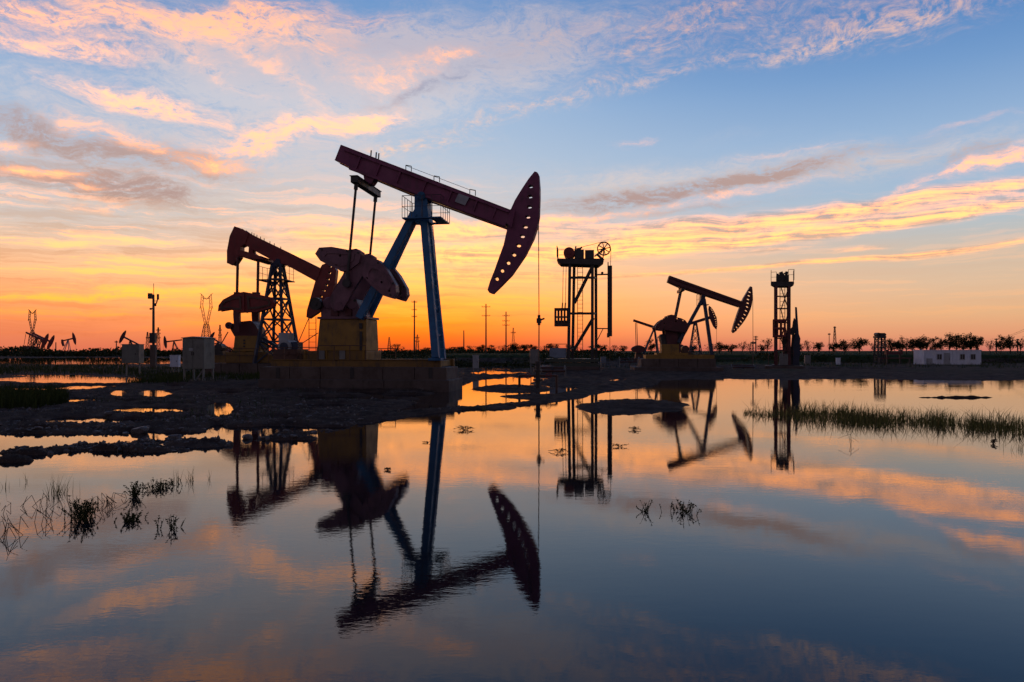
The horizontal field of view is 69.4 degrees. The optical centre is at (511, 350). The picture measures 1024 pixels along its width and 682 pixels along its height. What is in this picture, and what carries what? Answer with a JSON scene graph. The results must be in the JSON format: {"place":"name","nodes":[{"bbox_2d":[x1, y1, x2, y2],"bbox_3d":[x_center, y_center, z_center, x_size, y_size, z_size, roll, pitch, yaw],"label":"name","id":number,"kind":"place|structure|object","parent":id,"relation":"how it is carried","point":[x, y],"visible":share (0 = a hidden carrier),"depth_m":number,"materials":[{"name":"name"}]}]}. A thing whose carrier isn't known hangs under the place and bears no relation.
{"place":"outdoors","nodes":[
{"label":"outdoors","id":0,"kind":"place"},
{"bbox_2d":[0,357,1023,681],"bbox_3d":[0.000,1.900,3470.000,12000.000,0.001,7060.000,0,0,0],"label":"water","id":1,"kind":"structure","parent":0,"point":[500,545],"depth_m":7.21,"materials":[{"name":"blue liquid"}]},
{"bbox_2d":[0,511,28,538],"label":"water weed","id":2,"kind":"object","parent":1,"relation":"in","point":[5,530],"visible":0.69,"depth_m":7.55,"materials":[{"name":"plant"}]},
{"bbox_2d":[2,492,48,513],"bbox_3d":[-5.945,1.858,8.926,0.271,0.231,0.748,0,0,20],"label":"water weed","id":3,"kind":"object","parent":1,"relation":"in","point":[26,500],"visible":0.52,"depth_m":9.00,"materials":[{"name":"plant"}]},
{"bbox_2d":[0,381,74,408],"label":"grass","id":4,"kind":"structure","parent":1,"relation":"on","point":[15,397],"depth_m":24.55,"materials":[{"name":"plant"}]},
{"bbox_2d":[34,505,80,524],"bbox_3d":[-5.090,1.843,8.311,0.476,0.259,0.704,0,0,-25],"label":"water weed","id":5,"kind":"object","parent":1,"relation":"in","point":[52,513],"visible":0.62,"depth_m":8.19,"materials":[{"name":"plant"}]},
{"bbox_2d":[45,476,71,495],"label":"water weed","id":6,"kind":"object","parent":1,"relation":"in","point":[57,492],"visible":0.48,"depth_m":9.81,"materials":[{"name":"plant"}]},
{"bbox_2d":[59,495,101,522],"bbox_3d":[-4.867,1.798,8.352,0.465,0.352,0.516,0,0,0],"label":"water weed","id":7,"kind":"object","parent":1,"relation":"in","point":[85,510],"visible":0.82,"depth_m":8.35,"materials":[{"name":"green plant"}]},
{"bbox_2d":[42,492,133,509],"bbox_3d":[-5.095,1.854,8.875,1.376,0.239,0.595,0,0,37],"label":"water weed","id":8,"kind":"object","parent":1,"relation":"in","point":[107,504],"visible":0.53,"depth_m":8.90,"materials":[{"name":"plant"}]},
{"bbox_2d":[88,492,136,504],"bbox_3d":[-5.029,1.863,9.268,0.476,0.219,0.469,0,0,-45],"label":"water weed","id":9,"kind":"object","parent":1,"relation":"in","point":[98,499],"visible":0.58,"depth_m":9.28,"materials":[{"name":"plant"}]},
{"bbox_2d":[114,508,148,523],"bbox_3d":[-4.234,1.866,8.278,0.295,0.214,0.344,0,0,20],"label":"water weed","id":10,"kind":"object","parent":1,"relation":"in","point":[133,516],"visible":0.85,"depth_m":8.22,"materials":[{"name":"green plant"}]},
{"bbox_2d":[123,481,145,496],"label":"water weed","id":11,"kind":"object","parent":1,"relation":"in","point":[135,493],"visible":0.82,"depth_m":9.62,"materials":[{"name":"green plant"}]},
{"bbox_2d":[135,477,182,490],"bbox_3d":[-4.888,1.869,10.234,0.623,0.208,0.463,0,0,-32],"label":"water weed","id":12,"kind":"object","parent":1,"relation":"in","point":[159,485],"visible":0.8,"depth_m":10.21,"materials":[{"name":"green plant"}]},
{"bbox_2d":[154,515,185,529],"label":"water weed","id":13,"kind":"object","parent":1,"relation":"in","point":[170,525],"visible":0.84,"depth_m":7.88,"materials":[{"name":"green plant"}]},
{"bbox_2d":[168,434,181,437],"bbox_3d":[-7.363,1.874,16.149,0.289,0.104,0.175,0,0,-14],"label":"stone","id":14,"kind":"object","parent":1,"relation":"on","point":[173,436],"visible":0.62,"depth_m":16.09,"materials":[{"name":"grey stone"}]},
{"bbox_2d":[85,385,356,422],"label":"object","id":15,"kind":"structure","parent":1,"relation":"on","point":[209,411],"depth_m":24.55,"materials":[{"name":"grey stone"}]},
{"bbox_2d":[242,434,252,438],"bbox_3d":[-5.739,1.866,16.003,0.216,0.144,0.249,0,0,34],"label":"stone","id":16,"kind":"object","parent":1,"relation":"on","point":[246,436],"visible":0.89,"depth_m":15.93,"materials":[{"name":"grey stone"}]},
{"bbox_2d":[454,425,472,429],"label":"water weed","id":17,"kind":"object","parent":1,"relation":"on","point":[459,426],"visible":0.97,"depth_m":17.70,"materials":[{"name":"plant"}]},
{"bbox_2d":[636,500,652,512],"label":"water weed","id":18,"kind":"object","parent":1,"relation":"in","point":[646,509],"visible":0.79,"depth_m":8.71,"materials":[{"name":"green plant"}]},
{"bbox_2d":[659,498,700,515],"bbox_3d":[1.953,1.849,8.679,0.438,0.249,0.461,0,0,0],"label":"water weed","id":19,"kind":"object","parent":1,"relation":"in","point":[682,506],"visible":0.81,"depth_m":8.69,"materials":[{"name":"green plant"}]},
{"bbox_2d":[741,398,1023,434],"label":"reed bed","id":20,"kind":"object","parent":1,"relation":"in","point":[840,416],"visible":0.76,"depth_m":19.58,"materials":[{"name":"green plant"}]},
{"bbox_2d":[0,351,1023,462],"bbox_3d":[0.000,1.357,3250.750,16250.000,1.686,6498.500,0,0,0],"label":"ground","id":21,"kind":"structure","parent":0,"point":[587,380],"depth_m":31.04,"materials":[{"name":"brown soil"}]},
{"bbox_2d":[27,309,36,345],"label":"transmission pylon","id":22,"kind":"object","parent":21,"relation":"on","point":[34,312],"visible":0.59,"depth_m":519.88,"materials":[{"name":"grey metal"}]},
{"bbox_2d":[22,332,48,355],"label":"pumpjack","id":23,"kind":"object","parent":21,"relation":"on","point":[44,340],"visible":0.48,"depth_m":279.79,"materials":[{"name":"red paint"}]},
{"bbox_2d":[30,332,54,349],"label":"pumpjack","id":24,"kind":"object","parent":21,"relation":"on","point":[50,342],"visible":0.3,"depth_m":299.79,"materials":[{"name":"red paint"}]},
{"bbox_2d":[0,361,127,374],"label":"grass","id":25,"kind":"structure","parent":21,"relation":"on","point":[8,369],"depth_m":67.72,"materials":[{"name":"plant"}]},
{"bbox_2d":[61,332,75,350],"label":"pumpjack","id":26,"kind":"object","parent":21,"relation":"on","point":[67,340],"visible":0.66,"depth_m":289.84,"materials":[{"name":"red paint"}]},
{"bbox_2d":[0,345,253,356],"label":"scrub","id":27,"kind":"object","parent":21,"relation":"on","point":[21,350],"visible":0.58,"depth_m":239.57,"materials":[{"name":"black plant"}]},
{"bbox_2d":[119,331,137,343],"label":"pumpjack","id":28,"kind":"object","parent":21,"relation":"on","point":[122,337],"visible":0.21,"depth_m":269.83,"materials":[{"name":"red paint"}]},
{"bbox_2d":[121,344,144,375],"bbox_3d":[-27.685,0.806,53.992,1.306,2.588,0.822,0,0,0],"label":"switch cabinet","id":29,"kind":"object","parent":21,"relation":"on","point":[132,353],"visible":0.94,"depth_m":53.61,"materials":[{"name":"metal"}]},
{"bbox_2d":[130,426,148,433],"bbox_3d":[-8.618,1.853,17.147,0.345,0.208,0.386,0,0,-4],"label":"stone","id":30,"kind":"object","parent":21,"relation":"on","point":[143,429],"visible":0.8,"depth_m":17.01,"materials":[{"name":"grey stone"}]},
{"bbox_2d":[148,283,158,367],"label":"camera mast","id":31,"kind":"object","parent":21,"relation":"on","point":[153,348],"visible":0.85,"depth_m":75.89,"materials":[{"name":"metal"}]},
{"bbox_2d":[156,327,160,349],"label":"lattice mast","id":32,"kind":"object","parent":21,"relation":"on","point":[158,335],"visible":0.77,"depth_m":379.75,"materials":[{"name":"black metal"}]},
{"bbox_2d":[163,336,181,350],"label":"pumpjack","id":33,"kind":"object","parent":21,"relation":"on","point":[165,341],"visible":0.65,"depth_m":259.86,"materials":[{"name":"red paint"}]},
{"bbox_2d":[169,355,180,371],"bbox_3d":[-27.336,1.186,59.992,0.752,1.690,0.490,0,0,0],"label":"switch cabinet","id":34,"kind":"object","parent":21,"relation":"on","point":[175,360],"visible":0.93,"depth_m":59.77,"materials":[{"name":"grey metal"}]},
{"bbox_2d":[126,365,259,382],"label":"grass","id":35,"kind":"structure","parent":21,"relation":"on","point":[171,377],"depth_m":47.54,"materials":[{"name":"plant"}]},
{"bbox_2d":[182,336,215,380],"bbox_3d":[-18.227,0.596,43.000,1.534,2.850,1.120,0,0,14],"label":"switch cabinet","id":36,"kind":"object","parent":21,"relation":"on","point":[198,352],"visible":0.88,"depth_m":42.55,"materials":[{"name":"metal"}]},
{"bbox_2d":[200,293,212,336],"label":"transmission pylon","id":37,"kind":"object","parent":21,"relation":"on","point":[204,327],"visible":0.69,"depth_m":379.90,"materials":[{"name":"grey metal"}]},
{"bbox_2d":[218,325,221,341],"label":"lattice mast","id":38,"kind":"object","parent":21,"relation":"on","point":[220,335],"visible":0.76,"depth_m":419.88,"materials":[{"name":"black metal"}]},
{"bbox_2d":[210,332,230,351],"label":"pumpjack","id":39,"kind":"object","parent":21,"relation":"on","point":[212,335],"visible":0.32,"depth_m":229.86,"materials":[{"name":"red paint"}]},
{"bbox_2d":[205,363,270,374],"bbox_3d":[-18.842,1.458,55.098,6.604,1.084,4.100,0,0,2],"label":"concrete foundation","id":40,"kind":"object","parent":21,"relation":"on","point":[239,367],"visible":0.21,"depth_m":53.09,"materials":[{"name":"grey concrete"}]},
{"bbox_2d":[215,226,338,362],"bbox_3d":[-17.759,-4.092,55.010,9.630,10.262,3.560,0,0,2],"label":"pumpjack","id":41,"kind":"object","parent":40,"relation":"on","point":[250,335],"visible":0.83,"depth_m":54.53,"materials":[{"name":"red paint"}]},
{"bbox_2d":[258,366,461,391],"bbox_3d":[-7.347,1.480,36.169,9.414,1.439,3.000,0,0,8],"label":"concrete foundation","id":42,"kind":"object","parent":21,"relation":"on","point":[442,379],"visible":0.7,"depth_m":34.87,"materials":[{"name":"paint"}]},
{"bbox_2d":[268,145,544,366],"bbox_3d":[-5.035,-4.718,36.649,13.373,11.086,3.706,0,0,8],"label":"pumpjack","id":43,"kind":"object","parent":42,"relation":"on","point":[348,330],"visible":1,"depth_m":35.91,"materials":[{"name":"paint"}]},
{"bbox_2d":[389,344,404,350],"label":"tree","id":44,"kind":"object","parent":21,"relation":"on","point":[396,345],"visible":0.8,"depth_m":189.54,"materials":[{"name":"green plant"}]},
{"bbox_2d":[412,300,416,349],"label":"power pole","id":45,"kind":"object","parent":21,"relation":"on","point":[414,316],"visible":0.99,"depth_m":189.84,"materials":[{"name":"paint"}]},
{"bbox_2d":[473,355,478,372],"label":"marker pillar","id":46,"kind":"structure","parent":21,"relation":"on","point":[475,361],"depth_m":63.83,"materials":[{"name":"paint"}]},
{"bbox_2d":[473,356,477,367],"bbox_3d":[-3.142,0.965,63.821,0.424,0.997,0.042,0,0,0],"label":"door","id":47,"kind":"structure","parent":46,"relation":"in","point":[475,358],"depth_m":63.83,"materials":[{"name":"paint"}]},
{"bbox_2d":[485,304,486,352],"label":"power pole","id":48,"kind":"object","parent":21,"relation":"on","point":[485,328],"visible":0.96,"depth_m":169.90,"materials":[{"name":"paint"}]},
{"bbox_2d":[484,345,496,350],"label":"tree","id":49,"kind":"object","parent":21,"relation":"on","point":[490,347],"visible":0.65,"depth_m":189.72,"materials":[{"name":"green plant"}]},
{"bbox_2d":[379,348,613,353],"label":"scrub","id":50,"kind":"object","parent":21,"relation":"on","point":[415,351],"visible":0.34,"depth_m":174.02,"materials":[{"name":"green plant"}]},
{"bbox_2d":[504,312,507,348],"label":"power pole","id":51,"kind":"object","parent":21,"relation":"on","point":[505,320],"visible":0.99,"depth_m":184.92,"materials":[{"name":"paint"}]},
{"bbox_2d":[504,342,524,350],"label":"tree","id":52,"kind":"object","parent":21,"relation":"on","point":[514,346],"visible":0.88,"depth_m":189.01,"materials":[{"name":"green plant"}]},
{"bbox_2d":[519,344,530,349],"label":"tree","id":53,"kind":"object","parent":21,"relation":"on","point":[527,347],"visible":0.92,"depth_m":189.53,"materials":[{"name":"green plant"}]},
{"bbox_2d":[529,349,537,372],"bbox_3d":[1.799,0.966,59.992,0.752,2.219,0.490,0,0,0],"label":"control box","id":54,"kind":"object","parent":21,"relation":"on","point":[533,355],"visible":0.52,"depth_m":59.77,"materials":[{"name":"grey paint"}]},
{"bbox_2d":[531,350,537,362],"bbox_3d":[1.792,0.472,59.768,0.567,1.032,0.042,0,0,0],"label":"door","id":55,"kind":"structure","parent":54,"relation":"in","point":[534,353],"depth_m":59.77,"materials":[{"name":"grey paint"}]},
{"bbox_2d":[518,361,557,389],"bbox_3d":[1.258,1.312,35.739,1.919,1.600,0.573,0,0,0],"label":"wellhead","id":56,"kind":"object","parent":21,"relation":"on","point":[537,375],"visible":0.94,"depth_m":35.70,"materials":[{"name":"paint"}]},
{"bbox_2d":[544,343,558,348],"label":"tree","id":57,"kind":"object","parent":21,"relation":"on","point":[550,346],"visible":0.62,"depth_m":139.81,"materials":[{"name":"green plant"}]},
{"bbox_2d":[540,365,566,375],"bbox_3d":[2.958,1.607,54.179,2.128,1.131,0.563,0,0,0],"label":"pipe manifold","id":58,"kind":"object","parent":21,"relation":"on","point":[552,370],"visible":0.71,"depth_m":53.92,"materials":[{"name":"orange paint"}]},
{"bbox_2d":[597,344,607,351],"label":"tree","id":59,"kind":"object","parent":21,"relation":"on","point":[601,348],"visible":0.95,"depth_m":139.79,"materials":[{"name":"green plant"}]},
{"bbox_2d":[601,357,605,367],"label":"junction box","id":60,"kind":"object","parent":21,"relation":"on","point":[603,359],"visible":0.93,"depth_m":69.86,"materials":[{"name":"blue paint"}]},
{"bbox_2d":[619,345,627,351],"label":"tree","id":61,"kind":"object","parent":21,"relation":"on","point":[621,348],"visible":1,"depth_m":139.95,"materials":[{"name":"green plant"}]},
{"bbox_2d":[619,357,638,366],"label":"pipe manifold","id":62,"kind":"object","parent":21,"relation":"on","point":[629,361],"visible":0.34,"depth_m":75.98,"materials":[{"name":"orange paint"}]},
{"bbox_2d":[646,339,655,352],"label":"tree","id":63,"kind":"object","parent":21,"relation":"on","point":[651,347],"visible":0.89,"depth_m":139.85,"materials":[{"name":"green plant"}]},
{"bbox_2d":[631,319,681,360],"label":"pumpjack","id":64,"kind":"object","parent":21,"relation":"on","point":[637,349],"visible":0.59,"depth_m":81.72,"materials":[{"name":"red paint"}]},
{"bbox_2d":[630,358,723,370],"bbox_3d":[13.913,1.334,63.204,7.216,1.332,5.200,0,0,5],"label":"concrete foundation","id":65,"kind":"object","parent":21,"relation":"on","point":[643,364],"visible":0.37,"depth_m":61.08,"materials":[{"name":"grey concrete"}]},
{"bbox_2d":[643,275,755,363],"bbox_3d":[15.978,-2.659,63.023,9.267,7.520,2.835,0,0,5],"label":"pumpjack","id":66,"kind":"object","parent":65,"relation":"on","point":[674,328],"visible":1,"depth_m":62.43,"materials":[{"name":"red paint"}]},
{"bbox_2d":[679,306,716,357],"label":"pumpjack","id":67,"kind":"object","parent":21,"relation":"on","point":[711,317],"visible":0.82,"depth_m":87.90,"materials":[{"name":"red paint"}]},
{"bbox_2d":[381,351,1023,364],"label":"scrub","id":68,"kind":"object","parent":21,"relation":"on","point":[461,361],"visible":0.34,"depth_m":101.26,"materials":[{"name":"black plant"}]},
{"bbox_2d":[714,341,728,353],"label":"tree","id":69,"kind":"object","parent":21,"relation":"on","point":[721,347],"visible":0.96,"depth_m":139.56,"materials":[{"name":"green plant"}]},
{"bbox_2d":[726,344,739,353],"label":"tree","id":70,"kind":"object","parent":21,"relation":"on","point":[731,348],"visible":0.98,"depth_m":139.78,"materials":[{"name":"green plant"}]},
{"bbox_2d":[736,340,746,353],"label":"tree","id":71,"kind":"object","parent":21,"relation":"on","point":[743,348],"visible":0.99,"depth_m":139.90,"materials":[{"name":"green plant"}]},
{"bbox_2d":[731,364,754,368],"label":"pipe manifold","id":72,"kind":"object","parent":21,"relation":"on","point":[742,366],"visible":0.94,"depth_m":77.99,"materials":[{"name":"orange paint"}]},
{"bbox_2d":[757,344,765,352],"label":"tree","id":73,"kind":"object","parent":21,"relation":"on","point":[761,348],"visible":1,"depth_m":139.87,"materials":[{"name":"green plant"}]},
{"bbox_2d":[761,338,772,352],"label":"tree","id":74,"kind":"object","parent":21,"relation":"on","point":[767,345],"visible":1,"depth_m":139.57,"materials":[{"name":"green plant"}]},
{"bbox_2d":[782,307,799,365],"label":"rig mast","id":75,"kind":"object","parent":21,"relation":"on","point":[795,344],"visible":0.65,"depth_m":70.46,"materials":[{"name":"black metal"}]},
{"bbox_2d":[804,355,810,363],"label":"junction box","id":76,"kind":"object","parent":21,"relation":"on","point":[807,359],"visible":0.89,"depth_m":85.79,"materials":[{"name":"grey paint"}]},
{"bbox_2d":[803,339,812,353],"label":"tree","id":77,"kind":"object","parent":21,"relation":"on","point":[807,343],"visible":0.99,"depth_m":124.96,"materials":[{"name":"green plant"}]},
{"bbox_2d":[812,342,823,353],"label":"tree","id":78,"kind":"object","parent":21,"relation":"on","point":[819,345],"visible":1,"depth_m":124.81,"materials":[{"name":"green plant"}]},
{"bbox_2d":[828,342,838,351],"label":"tree","id":79,"kind":"object","parent":21,"relation":"on","point":[831,347],"visible":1,"depth_m":124.80,"materials":[{"name":"green plant"}]},
{"bbox_2d":[832,326,836,351],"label":"lattice mast","id":80,"kind":"object","parent":21,"relation":"on","point":[834,327],"visible":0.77,"depth_m":299.83,"materials":[{"name":"black metal"}]},
{"bbox_2d":[832,339,856,353],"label":"tree","id":81,"kind":"object","parent":21,"relation":"on","point":[844,346],"visible":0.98,"depth_m":124.66,"materials":[{"name":"green plant"}]},
{"bbox_2d":[848,337,870,353],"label":"tree","id":82,"kind":"object","parent":21,"relation":"on","point":[859,344],"visible":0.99,"depth_m":124.75,"materials":[{"name":"green plant"}]},
{"bbox_2d":[884,338,902,351],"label":"tree","id":83,"kind":"object","parent":21,"relation":"on","point":[893,345],"visible":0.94,"depth_m":124.57,"materials":[{"name":"green plant"}]},
{"bbox_2d":[879,350,911,363],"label":"loading frame","id":84,"kind":"object","parent":21,"relation":"on","point":[887,352],"visible":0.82,"depth_m":87.90,"materials":[{"name":"red paint"}]},
{"bbox_2d":[894,340,905,349],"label":"tree","id":85,"kind":"object","parent":21,"relation":"on","point":[900,347],"visible":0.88,"depth_m":124.75,"materials":[{"name":"green plant"}]},
{"bbox_2d":[900,335,914,353],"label":"tree","id":86,"kind":"object","parent":21,"relation":"on","point":[906,343],"visible":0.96,"depth_m":124.86,"materials":[{"name":"green plant"}]},
{"bbox_2d":[907,339,920,350],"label":"tree","id":87,"kind":"object","parent":21,"relation":"on","point":[913,343],"visible":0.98,"depth_m":124.66,"materials":[{"name":"green plant"}]},
{"bbox_2d":[908,336,934,349],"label":"tree","id":88,"kind":"object","parent":21,"relation":"on","point":[921,343],"visible":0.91,"depth_m":124.28,"materials":[{"name":"green plant"}]},
{"bbox_2d":[921,334,937,349],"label":"tree","id":89,"kind":"object","parent":21,"relation":"on","point":[928,341],"visible":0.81,"depth_m":124.43,"materials":[{"name":"green plant"}]},
{"bbox_2d":[928,336,944,349],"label":"tree","id":90,"kind":"object","parent":21,"relation":"on","point":[937,345],"visible":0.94,"depth_m":124.78,"materials":[{"name":"green plant"}]},
{"bbox_2d":[913,350,981,364],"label":"site cabin","id":91,"kind":"object","parent":21,"relation":"on","point":[947,357],"visible":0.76,"depth_m":85.98,"materials":[{"name":"white paint"}]},
{"bbox_2d":[944,353,949,364],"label":"door","id":92,"kind":"structure","parent":91,"relation":"in","point":[946,355],"depth_m":85.95,"materials":[{"name":"paint"}]},
{"bbox_2d":[970,354,975,359],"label":"window","id":93,"kind":"structure","parent":91,"relation":"in","point":[972,356],"depth_m":85.93,"materials":[{"name":"black glass"}]},
{"bbox_2d":[939,333,960,349],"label":"tree","id":94,"kind":"object","parent":21,"relation":"on","point":[953,343],"visible":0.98,"depth_m":124.62,"materials":[{"name":"green plant"}]},
{"bbox_2d":[956,332,978,349],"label":"tree","id":95,"kind":"object","parent":21,"relation":"on","point":[964,343],"visible":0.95,"depth_m":124.44,"materials":[{"name":"green plant"}]},
{"bbox_2d":[966,334,974,349],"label":"tree","id":96,"kind":"object","parent":21,"relation":"on","point":[970,346],"visible":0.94,"depth_m":124.76,"materials":[{"name":"green plant"}]},
{"bbox_2d":[971,335,984,349],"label":"tree","id":97,"kind":"object","parent":21,"relation":"on","point":[980,340],"visible":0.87,"depth_m":124.61,"materials":[{"name":"green plant"}]},
{"bbox_2d":[985,340,993,350],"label":"tree","id":98,"kind":"object","parent":21,"relation":"on","point":[991,348],"visible":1,"depth_m":124.99,"materials":[{"name":"green plant"}]},
{"bbox_2d":[993,334,1004,352],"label":"tree","id":99,"kind":"object","parent":21,"relation":"on","point":[998,344],"visible":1,"depth_m":124.83,"materials":[{"name":"green plant"}]},
{"bbox_2d":[1001,335,1022,353],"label":"tree","id":100,"kind":"object","parent":21,"relation":"on","point":[1008,343],"visible":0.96,"depth_m":124.85,"materials":[{"name":"green plant"}]},
{"bbox_2d":[1015,337,1023,353],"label":"tree","id":101,"kind":"object","parent":21,"relation":"on","point":[1021,346],"visible":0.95,"depth_m":124.79,"materials":[{"name":"green plant"}]},
{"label":"concrete foundation","id":102,"kind":"object","parent":21,"relation":"on","visible":0},
{"bbox_2d":[546,242,611,365],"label":"hoist tower","id":103,"kind":"structure","parent":102,"relation":"on","point":[574,258],"depth_m":65.43,"materials":[{"name":"metal"}]},
{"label":"concrete foundation","id":104,"kind":"object","parent":21,"relation":"on","visible":0},
{"bbox_2d":[768,269,793,365],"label":"hoist tower","id":105,"kind":"structure","parent":104,"relation":"on","point":[782,281],"depth_m":69.07,"materials":[{"name":"metal"}]},
{"bbox_2d":[0,0,1023,350],"label":"sky","id":106,"kind":"structure","parent":0,"point":[872,151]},
{"bbox_2d":[486,354,1023,369],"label":"grass","id":107,"kind":"structure","parent":0,"point":[910,366],"depth_m":79.84,"materials":[{"name":"plant"}]},
{"bbox_2d":[873,333,885,363],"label":"hoist tower","id":108,"kind":"structure","parent":0,"point":[879,343],"depth_m":91.60,"materials":[{"name":"metal"}]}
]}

